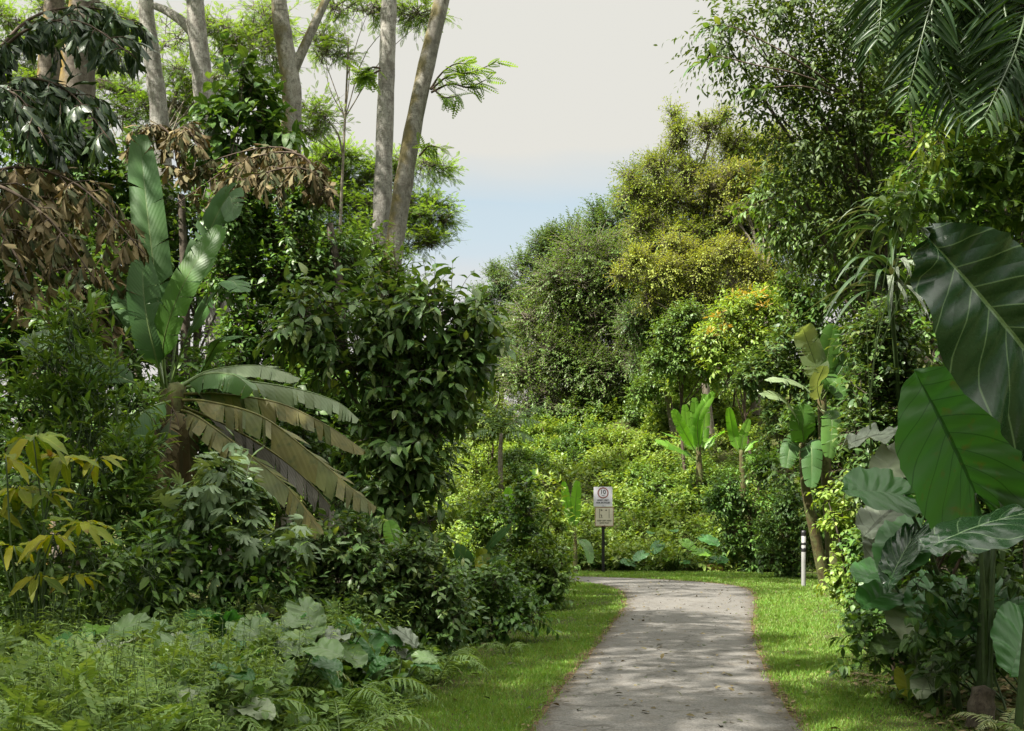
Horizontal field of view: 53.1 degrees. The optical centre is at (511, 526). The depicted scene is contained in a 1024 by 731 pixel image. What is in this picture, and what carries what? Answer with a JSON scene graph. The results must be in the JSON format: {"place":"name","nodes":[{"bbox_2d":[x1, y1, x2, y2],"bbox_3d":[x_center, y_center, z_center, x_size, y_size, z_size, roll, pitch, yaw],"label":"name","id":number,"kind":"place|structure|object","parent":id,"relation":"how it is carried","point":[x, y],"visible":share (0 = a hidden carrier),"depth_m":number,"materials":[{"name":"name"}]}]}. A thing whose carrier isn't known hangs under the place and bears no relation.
{"place":"outdoors","nodes":[
{"label":"outdoors","id":0,"kind":"place"},
{"bbox_2d":[0,0,1014,474],"label":"sky","id":1,"kind":"structure","parent":0,"point":[589,82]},
{"bbox_2d":[0,346,1023,730],"bbox_3d":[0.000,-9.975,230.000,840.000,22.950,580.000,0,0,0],"label":"ground","id":2,"kind":"structure","parent":0,"point":[722,454],"depth_m":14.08,"materials":[{"name":"green plant"}]},
{"bbox_2d":[0,431,127,646],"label":"yellowing plant","id":3,"kind":"object","parent":2,"relation":"on","point":[61,461],"visible":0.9,"depth_m":7.78,"materials":[{"name":"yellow plant"}]},
{"bbox_2d":[47,0,99,570],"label":"tall tree","id":4,"kind":"object","parent":2,"relation":"on","point":[84,76],"visible":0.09,"depth_m":19.75,"materials":[{"name":"brown plant"}]},
{"bbox_2d":[0,0,158,177],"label":"fishtail palm","id":5,"kind":"object","parent":2,"relation":"on","point":[109,36],"visible":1,"depth_m":13.34,"materials":[{"name":"green plant"}]},
{"bbox_2d":[0,162,162,360],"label":"fishtail palm","id":6,"kind":"object","parent":2,"relation":"on","point":[22,244],"visible":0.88,"depth_m":11.93,"materials":[{"name":"brown plant"}]},
{"bbox_2d":[0,0,162,300],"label":"rain tree","id":7,"kind":"object","parent":2,"relation":"on","point":[24,70],"visible":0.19,"depth_m":35.85,"materials":[{"name":"green plant"}]},
{"bbox_2d":[0,202,179,575],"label":"backing shrub","id":8,"kind":"object","parent":2,"relation":"on","point":[5,328],"visible":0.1,"depth_m":17.25,"materials":[{"name":"green plant"}]},
{"bbox_2d":[0,269,193,613],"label":"willow leaved shrub","id":9,"kind":"object","parent":2,"relation":"on","point":[74,404],"visible":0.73,"depth_m":9.54,"materials":[{"name":"green plant"}]},
{"bbox_2d":[0,451,200,660],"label":"leafy shrub","id":10,"kind":"object","parent":2,"relation":"on","point":[58,568],"visible":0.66,"depth_m":8.23,"materials":[{"name":"green plant"}]},
{"bbox_2d":[0,114,225,563],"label":"backing shrub","id":11,"kind":"object","parent":2,"relation":"on","point":[115,173],"visible":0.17,"depth_m":18.86,"materials":[{"name":"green plant"}]},
{"bbox_2d":[17,134,250,420],"bbox_3d":[-4.626,-1.935,12.928,3.737,6.317,1.041,0,0,23],"label":"banana plant","id":12,"kind":"object","parent":2,"relation":"on","point":[154,323],"visible":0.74,"depth_m":12.60,"materials":[{"name":"green plant"}]},
{"bbox_2d":[88,612,216,680],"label":"broad leaf plant","id":13,"kind":"object","parent":2,"relation":"on","point":[126,622],"visible":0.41,"depth_m":7.23,"materials":[{"name":"green plant"}]},
{"bbox_2d":[137,0,178,386],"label":"tall tree","id":14,"kind":"object","parent":2,"relation":"on","point":[156,88],"visible":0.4,"depth_m":24.83,"materials":[{"name":"grey plant"}]},
{"bbox_2d":[118,119,211,583],"bbox_3d":[-6.019,-3.058,18.276,1.865,8.500,1.083,0,0,24],"label":"fishtail palm","id":15,"kind":"object","parent":2,"relation":"on","point":[178,141],"visible":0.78,"depth_m":18.27,"materials":[{"name":"brown plant"}]},
{"bbox_2d":[151,0,229,573],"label":"tall tree","id":16,"kind":"object","parent":2,"relation":"on","point":[193,26],"visible":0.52,"depth_m":23.81,"materials":[{"name":"grey plant"}]},
{"bbox_2d":[95,0,314,376],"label":"rain tree","id":17,"kind":"object","parent":2,"relation":"on","point":[264,38],"visible":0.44,"depth_m":32.66,"materials":[{"name":"green plant"}]},
{"bbox_2d":[134,609,276,662],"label":"broad leaf plant","id":18,"kind":"object","parent":2,"relation":"on","point":[231,617],"visible":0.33,"depth_m":7.66,"materials":[{"name":"green plant"}]},
{"bbox_2d":[57,330,361,611],"bbox_3d":[-4.587,-0.771,15.495,4.986,4.368,2.056,0,0,0],"label":"backing shrub","id":19,"kind":"object","parent":2,"relation":"on","point":[299,430],"visible":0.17,"depth_m":15.32,"materials":[{"name":"green plant"}]},
{"bbox_2d":[91,510,333,634],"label":"leafy shrub","id":20,"kind":"object","parent":2,"relation":"on","point":[199,579],"visible":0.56,"depth_m":8.88,"materials":[{"name":"green plant"}]},
{"bbox_2d":[0,590,448,730],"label":"creeping plants","id":21,"kind":"object","parent":2,"relation":"on","point":[258,689],"visible":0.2,"depth_m":6.48,"materials":[{"name":"green plant"}]},
{"bbox_2d":[174,661,275,730],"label":"broad leaf plant","id":22,"kind":"object","parent":2,"relation":"on","point":[267,704],"visible":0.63,"depth_m":6.14,"materials":[{"name":"green plant"}]},
{"bbox_2d":[118,428,351,614],"bbox_3d":[-2.475,0.332,9.109,1.855,2.410,1.118,0,0,12],"label":"lobed vine","id":23,"kind":"object","parent":2,"relation":"on","point":[210,499],"visible":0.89,"depth_m":8.97,"materials":[{"name":"green plant"}]},
{"bbox_2d":[0,569,475,730],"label":"weeds","id":24,"kind":"object","parent":2,"relation":"on","point":[31,718],"visible":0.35,"depth_m":6.10,"materials":[{"name":"green plant"}]},
{"bbox_2d":[99,365,377,614],"bbox_3d":[-2.730,-0.158,10.697,2.815,3.263,1.874,0,0,0],"label":"banana plant","id":25,"kind":"object","parent":2,"relation":"on","point":[297,461],"visible":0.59,"depth_m":10.67,"materials":[{"name":"green plant"}]},
{"bbox_2d":[168,32,312,555],"bbox_3d":[-5.412,-4.187,20.379,2.753,10.947,2.225,0,0,0],"label":"leaved vine","id":26,"kind":"object","parent":2,"relation":"on","point":[234,108],"visible":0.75,"depth_m":20.26,"materials":[{"name":"green plant"}]},
{"bbox_2d":[175,597,326,628],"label":"broad leaf plant","id":27,"kind":"object","parent":2,"relation":"on","point":[305,603],"visible":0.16,"depth_m":8.40,"materials":[{"name":"green plant"}]},
{"bbox_2d":[171,143,347,583],"bbox_3d":[-4.424,-2.627,17.414,3.225,8.290,2.165,0,0,0],"label":"fishtail palm","id":28,"kind":"object","parent":2,"relation":"on","point":[311,176],"visible":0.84,"depth_m":17.37,"materials":[{"name":"brown plant"}]},
{"bbox_2d":[190,153,383,590],"bbox_3d":[-4.039,-2.627,17.939,3.605,7.778,2.369,0,0,0],"label":"vine thicket","id":29,"kind":"object","parent":2,"relation":"on","point":[258,225],"visible":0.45,"depth_m":17.72,"materials":[{"name":"green plant"}]},
{"bbox_2d":[233,632,343,711],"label":"broad leaf plant","id":30,"kind":"object","parent":2,"relation":"on","point":[324,653],"visible":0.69,"depth_m":7.17,"materials":[{"name":"green plant"}]},
{"bbox_2d":[271,0,329,572],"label":"tall tree","id":31,"kind":"object","parent":2,"relation":"on","point":[290,61],"visible":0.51,"depth_m":24.82,"materials":[{"name":"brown plant"}]},
{"bbox_2d":[272,612,389,677],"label":"broad leaf plant","id":32,"kind":"object","parent":2,"relation":"on","point":[294,621],"visible":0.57,"depth_m":7.93,"materials":[{"name":"green plant"}]},
{"bbox_2d":[249,503,413,625],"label":"verge bush","id":33,"kind":"object","parent":2,"relation":"on","point":[354,559],"visible":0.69,"depth_m":10.03,"materials":[{"name":"green plant"}]},
{"bbox_2d":[268,697,435,730],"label":"fern","id":34,"kind":"object","parent":2,"relation":"on","point":[367,727],"visible":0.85,"depth_m":6.61,"materials":[{"name":"green plant"}]},
{"bbox_2d":[276,676,446,723],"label":"fern","id":35,"kind":"object","parent":2,"relation":"on","point":[369,690],"visible":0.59,"depth_m":7.18,"materials":[{"name":"green plant"}]},
{"bbox_2d":[241,331,489,598],"bbox_3d":[-2.586,-0.918,17.453,4.515,4.904,2.486,0,0,0],"label":"backing shrub","id":36,"kind":"object","parent":2,"relation":"on","point":[319,414],"visible":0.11,"depth_m":17.08,"materials":[{"name":"green plant"}]},
{"bbox_2d":[293,212,439,496],"bbox_3d":[-2.971,-2.259,20.073,3.221,7.560,2.158,0,0,20],"label":"vine thicket","id":37,"kind":"object","parent":2,"relation":"on","point":[382,264],"visible":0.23,"depth_m":19.80,"materials":[{"name":"green plant"}]},
{"bbox_2d":[277,0,462,241],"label":"rain tree","id":38,"kind":"object","parent":2,"relation":"on","point":[317,114],"visible":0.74,"depth_m":30.91,"materials":[{"name":"green plant"}]},
{"bbox_2d":[335,616,419,679],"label":"broad leaf plant","id":39,"kind":"object","parent":2,"relation":"on","point":[400,636],"visible":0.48,"depth_m":8.80,"materials":[{"name":"green plant"}]},
{"bbox_2d":[369,0,396,546],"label":"tall tree","id":40,"kind":"object","parent":2,"relation":"on","point":[382,192],"visible":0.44,"depth_m":27.30,"materials":[{"name":"grey plant"}]},
{"bbox_2d":[246,245,524,575],"bbox_3d":[-1.783,-1.178,14.458,3.947,5.443,2.134,0,0,0],"label":"glossy tree","id":41,"kind":"object","parent":2,"relation":"on","point":[394,355],"visible":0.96,"depth_m":14.27,"materials":[{"name":"green plant"}]},
{"bbox_2d":[301,130,471,266],"bbox_3d":[-5.210,-6.998,38.098,7.468,15.167,3.737,0,0,0],"label":"rain tree","id":42,"kind":"object","parent":2,"relation":"on","point":[426,234],"visible":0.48,"depth_m":37.62,"materials":[{"name":"green plant"}]},
{"bbox_2d":[369,650,441,709],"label":"broad leaf plant","id":43,"kind":"object","parent":2,"relation":"on","point":[378,665],"visible":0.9,"depth_m":8.45,"materials":[{"name":"green plant"}]},
{"bbox_2d":[351,529,489,660],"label":"verge bush","id":44,"kind":"object","parent":2,"relation":"on","point":[415,570],"visible":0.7,"depth_m":10.44,"materials":[{"name":"green plant"}]},
{"bbox_2d":[343,0,517,566],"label":"tall tree","id":45,"kind":"object","parent":2,"relation":"on","point":[404,177],"visible":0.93,"depth_m":25.80,"materials":[{"name":"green plant"}]},
{"bbox_2d":[455,482,513,570],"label":"sapling","id":46,"kind":"object","parent":2,"relation":"on","point":[483,524],"visible":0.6,"depth_m":21.39,"materials":[{"name":"green plant"}]},
{"bbox_2d":[446,427,522,515],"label":"hillside shrub","id":47,"kind":"object","parent":2,"relation":"on","point":[474,473],"visible":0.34,"depth_m":43.48,"materials":[{"name":"green plant"}]},
{"bbox_2d":[454,381,520,467],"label":"hillside shrub","id":48,"kind":"object","parent":2,"relation":"on","point":[477,424],"visible":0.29,"depth_m":43.82,"materials":[{"name":"green plant"}]},
{"bbox_2d":[468,256,527,402],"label":"hillside tree","id":49,"kind":"object","parent":2,"relation":"on","point":[498,287],"visible":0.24,"depth_m":91.46,"materials":[{"name":"green plant"}]},
{"bbox_2d":[469,399,545,499],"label":"slope palm","id":50,"kind":"object","parent":2,"relation":"on","point":[524,436],"visible":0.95,"depth_m":41.28,"materials":[{"name":"green plant"}]},
{"bbox_2d":[454,548,561,645],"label":"verge bush","id":51,"kind":"object","parent":2,"relation":"on","point":[510,608],"visible":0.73,"depth_m":13.09,"materials":[{"name":"green plant"}]},
{"bbox_2d":[490,465,557,584],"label":"sapling","id":52,"kind":"object","parent":2,"relation":"on","point":[527,527],"visible":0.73,"depth_m":19.40,"materials":[{"name":"green plant"}]},
{"bbox_2d":[496,438,566,486],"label":"hillside shrub","id":53,"kind":"object","parent":2,"relation":"on","point":[533,460],"visible":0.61,"depth_m":43.65,"materials":[{"name":"green plant"}]},
{"bbox_2d":[494,534,580,610],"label":"verge bush","id":54,"kind":"object","parent":2,"relation":"on","point":[547,576],"visible":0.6,"depth_m":18.43,"materials":[{"name":"green plant"}]},
{"bbox_2d":[492,206,584,360],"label":"hillside tree","id":55,"kind":"object","parent":2,"relation":"on","point":[541,243],"visible":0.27,"depth_m":82.84,"materials":[{"name":"green plant"}]},
{"bbox_2d":[110,359,985,571],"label":"slope creepers","id":56,"kind":"object","parent":2,"relation":"on","point":[651,514],"visible":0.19,"depth_m":40.07,"materials":[{"name":"green plant"}]},
{"bbox_2d":[525,463,581,590],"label":"sapling","id":57,"kind":"object","parent":2,"relation":"on","point":[554,520],"visible":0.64,"depth_m":20.42,"materials":[{"name":"green plant"}]},
{"bbox_2d":[557,481,593,572],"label":"banana plant","id":58,"kind":"object","parent":2,"relation":"on","point":[575,501],"visible":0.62,"depth_m":32.44,"materials":[{"name":"green plant"}]},
{"bbox_2d":[545,419,609,467],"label":"hillside shrub","id":59,"kind":"object","parent":2,"relation":"on","point":[567,443],"visible":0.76,"depth_m":46.05,"materials":[{"name":"green plant"}]},
{"bbox_2d":[491,206,674,434],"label":"hillside tree","id":60,"kind":"object","parent":2,"relation":"on","point":[575,355],"visible":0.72,"depth_m":51.11,"materials":[{"name":"green plant"}]},
{"bbox_2d":[186,542,1017,703],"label":"undergrowth","id":61,"kind":"object","parent":2,"relation":"on","point":[405,674],"visible":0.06,"depth_m":12.22,"materials":[{"name":"green plant"}]},
{"bbox_2d":[557,152,672,316],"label":"hillside tree","id":62,"kind":"object","parent":2,"relation":"on","point":[598,209],"visible":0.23,"depth_m":75.16,"materials":[{"name":"green plant"}]},
{"bbox_2d":[583,423,680,488],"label":"hillside shrub","id":63,"kind":"object","parent":2,"relation":"on","point":[635,448],"visible":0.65,"depth_m":43.78,"materials":[{"name":"green plant"}]},
{"bbox_2d":[580,369,730,427],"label":"hillside shrub","id":64,"kind":"object","parent":2,"relation":"on","point":[634,410],"visible":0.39,"depth_m":47.18,"materials":[{"name":"green plant"}]},
{"bbox_2d":[615,456,704,516],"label":"hillside shrub","id":65,"kind":"object","parent":2,"relation":"on","point":[655,486],"visible":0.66,"depth_m":39.75,"materials":[{"name":"green plant"}]},
{"bbox_2d":[603,283,742,438],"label":"hillside tree","id":66,"kind":"object","parent":2,"relation":"on","point":[636,328],"visible":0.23,"depth_m":46.61,"materials":[{"name":"green plant"}]},
{"bbox_2d":[620,529,728,570],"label":"elephant ear clump","id":67,"kind":"object","parent":2,"relation":"on","point":[708,539],"visible":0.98,"depth_m":33.30,"materials":[{"name":"green plant"}]},
{"bbox_2d":[634,293,744,479],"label":"tree","id":68,"kind":"object","parent":2,"relation":"on","point":[669,360],"visible":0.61,"depth_m":40.66,"materials":[{"name":"green plant"}]},
{"bbox_2d":[655,391,724,505],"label":"banana plant","id":69,"kind":"object","parent":2,"relation":"on","point":[694,436],"visible":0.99,"depth_m":39.13,"materials":[{"name":"green plant"}]},
{"bbox_2d":[602,221,790,452],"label":"hillside tree","id":70,"kind":"object","parent":2,"relation":"on","point":[697,266],"visible":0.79,"depth_m":44.62,"materials":[{"name":"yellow plant"}]},
{"bbox_2d":[604,96,797,397],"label":"hillside tree","id":71,"kind":"object","parent":2,"relation":"on","point":[667,199],"visible":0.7,"depth_m":49.82,"materials":[{"name":"green plant"}]},
{"bbox_2d":[599,106,825,327],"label":"hillside tree","id":72,"kind":"object","parent":2,"relation":"on","point":[725,282],"visible":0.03,"depth_m":56.49,"materials":[{"name":"green plant"}]},
{"bbox_2d":[659,362,767,420],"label":"hillside shrub","id":73,"kind":"object","parent":2,"relation":"on","point":[690,379],"visible":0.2,"depth_m":42.36,"materials":[{"name":"green plant"}]},
{"bbox_2d":[439,575,1023,730],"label":"leaf litter","id":74,"kind":"object","parent":2,"relation":"on","point":[939,724],"visible":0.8,"depth_m":9.46,"materials":[{"name":"brown plant"}]},
{"bbox_2d":[663,184,803,394],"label":"hillside tree","id":75,"kind":"object","parent":2,"relation":"on","point":[714,229],"visible":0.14,"depth_m":49.81,"materials":[{"name":"green plant"}]},
{"bbox_2d":[687,149,792,414],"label":"hillside tree","id":76,"kind":"object","parent":2,"relation":"on","point":[727,181],"visible":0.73,"depth_m":48.64,"materials":[{"name":"green plant"}]},
{"bbox_2d":[725,407,758,495],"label":"banana plant","id":77,"kind":"object","parent":2,"relation":"on","point":[737,438],"visible":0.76,"depth_m":37.47,"materials":[{"name":"green plant"}]},
{"bbox_2d":[686,281,807,510],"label":"orange tipped shrub","id":78,"kind":"object","parent":2,"relation":"on","point":[713,350],"visible":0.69,"depth_m":37.69,"materials":[{"name":"green plant"}]},
{"bbox_2d":[694,446,803,571],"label":"shrub","id":79,"kind":"object","parent":2,"relation":"on","point":[722,499],"visible":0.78,"depth_m":33.60,"materials":[{"name":"green plant"}]},
{"bbox_2d":[746,479,825,577],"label":"shrub","id":80,"kind":"object","parent":2,"relation":"on","point":[769,527],"visible":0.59,"depth_m":29.33,"materials":[{"name":"green plant"}]},
{"bbox_2d":[727,314,844,536],"bbox_3d":[9.509,-3.141,35.026,4.288,8.383,2.600,0,0,0],"label":"tree","id":81,"kind":"object","parent":2,"relation":"on","point":[758,368],"visible":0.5,"depth_m":34.85,"materials":[{"name":"green plant"}]},
{"bbox_2d":[654,0,948,571],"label":"thin leaved tree","id":82,"kind":"object","parent":2,"relation":"on","point":[842,148],"visible":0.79,"depth_m":18.46,"materials":[{"name":"green plant"}]},
{"bbox_2d":[758,323,851,584],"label":"banana plant","id":83,"kind":"object","parent":2,"relation":"on","point":[824,374],"visible":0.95,"depth_m":25.19,"materials":[{"name":"green plant"}]},
{"bbox_2d":[757,266,884,568],"bbox_3d":[8.864,-2.636,27.406,4.679,9.004,2.538,0,0,0],"label":"tree","id":84,"kind":"object","parent":2,"relation":"on","point":[801,303],"visible":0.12,"depth_m":27.36,"materials":[{"name":"green plant"}]},
{"bbox_2d":[806,471,861,612],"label":"creeper column","id":85,"kind":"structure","parent":2,"relation":"on","point":[836,527],"depth_m":15.73,"materials":[{"name":"green plant"}]},
{"bbox_2d":[722,127,957,571],"bbox_3d":[7.140,-3.716,21.961,5.110,10.321,3.021,0,0,0],"label":"thin leaved tree","id":86,"kind":"object","parent":2,"relation":"on","point":[854,304],"visible":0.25,"depth_m":21.96,"materials":[{"name":"green plant"}]},
{"bbox_2d":[830,529,882,644],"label":"creeper column","id":87,"kind":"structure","parent":2,"relation":"on","point":[852,551],"depth_m":12.55,"materials":[{"name":"green plant"}]},
{"bbox_2d":[810,251,930,405],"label":"strap leaved plant","id":88,"kind":"object","parent":2,"relation":"on","point":[876,274],"visible":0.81,"depth_m":10.93,"materials":[{"name":"green plant"}]},
{"bbox_2d":[800,169,959,336],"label":"strap leaved plant","id":89,"kind":"object","parent":2,"relation":"on","point":[878,240],"visible":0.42,"depth_m":11.43,"materials":[{"name":"green plant"}]},
{"bbox_2d":[825,291,941,580],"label":"shrub","id":90,"kind":"object","parent":2,"relation":"on","point":[883,383],"visible":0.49,"depth_m":11.87,"materials":[{"name":"green plant"}]},
{"bbox_2d":[870,586,946,699],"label":"elephant ear clump","id":91,"kind":"object","parent":2,"relation":"on","point":[894,618],"visible":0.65,"depth_m":8.46,"materials":[{"name":"green plant"}]},
{"bbox_2d":[842,422,975,685],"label":"elephant ear clump","id":92,"kind":"object","parent":2,"relation":"on","point":[869,521],"visible":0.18,"depth_m":9.35,"materials":[{"name":"green plant"}]},
{"bbox_2d":[804,2,1013,566],"bbox_3d":[8.433,-5.422,20.461,5.353,13.576,2.979,0,0,0],"label":"forest tree","id":93,"kind":"object","parent":2,"relation":"on","point":[879,156],"visible":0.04,"depth_m":20.41,"materials":[{"name":"green plant"}]},
{"bbox_2d":[866,118,956,634],"bbox_3d":[3.843,-1.085,9.435,1.075,5.244,0.563,0,0,-26],"label":"young leaf spray","id":94,"kind":"object","parent":2,"relation":"on","point":[931,163],"visible":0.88,"depth_m":9.38,"materials":[{"name":"green plant"}]},
{"bbox_2d":[820,579,1023,701],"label":"seedling patch","id":95,"kind":"object","parent":2,"relation":"on","point":[860,640],"visible":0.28,"depth_m":8.84,"materials":[{"name":"green plant"}]},
{"bbox_2d":[833,0,1023,596],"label":"feather palm","id":96,"kind":"object","parent":2,"relation":"on","point":[970,32],"visible":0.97,"depth_m":9.05,"materials":[{"name":"green plant"}]},
{"bbox_2d":[841,222,1023,729],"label":"giant elephant ear","id":97,"kind":"object","parent":2,"relation":"on","point":[959,441],"visible":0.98,"depth_m":7.28},
{"bbox_2d":[846,491,1022,659],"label":"shrub","id":98,"kind":"object","parent":2,"relation":"on","point":[971,580],"visible":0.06,"depth_m":11.24,"materials":[{"name":"green plant"}]},
{"bbox_2d":[850,557,1023,705],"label":"elephant ear clump","id":99,"kind":"object","parent":2,"relation":"on","point":[1006,630],"visible":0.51,"depth_m":8.20,"materials":[{"name":"green plant"}]},
{"bbox_2d":[852,0,1021,388],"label":"forest tree","id":100,"kind":"object","parent":2,"relation":"on","point":[913,136],"visible":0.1,"depth_m":16.90,"materials":[{"name":"green plant"}]},
{"bbox_2d":[861,90,1023,686],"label":"compound leaved shrub","id":101,"kind":"object","parent":2,"relation":"on","point":[1005,175],"visible":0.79,"depth_m":9.49,"materials":[{"name":"green plant"}]},
{"bbox_2d":[893,546,1023,719],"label":"seedling patch","id":102,"kind":"object","parent":2,"relation":"on","point":[969,608],"visible":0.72,"depth_m":8.04,"materials":[{"name":"green plant"}]},
{"bbox_2d":[964,685,996,730],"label":"stump","id":103,"kind":"object","parent":2,"relation":"on","point":[981,700],"visible":0.8,"depth_m":7.53,"materials":[{"name":"brown wood"}]},
{"bbox_2d":[536,576,801,730],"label":"path","id":104,"kind":"structure","parent":0,"point":[608,708],"depth_m":10.38,"materials":[{"name":"concrete"}]},
{"bbox_2d":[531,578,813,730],"bbox_3d":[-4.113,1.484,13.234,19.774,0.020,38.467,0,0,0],"label":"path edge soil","id":105,"kind":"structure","parent":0,"point":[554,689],"depth_m":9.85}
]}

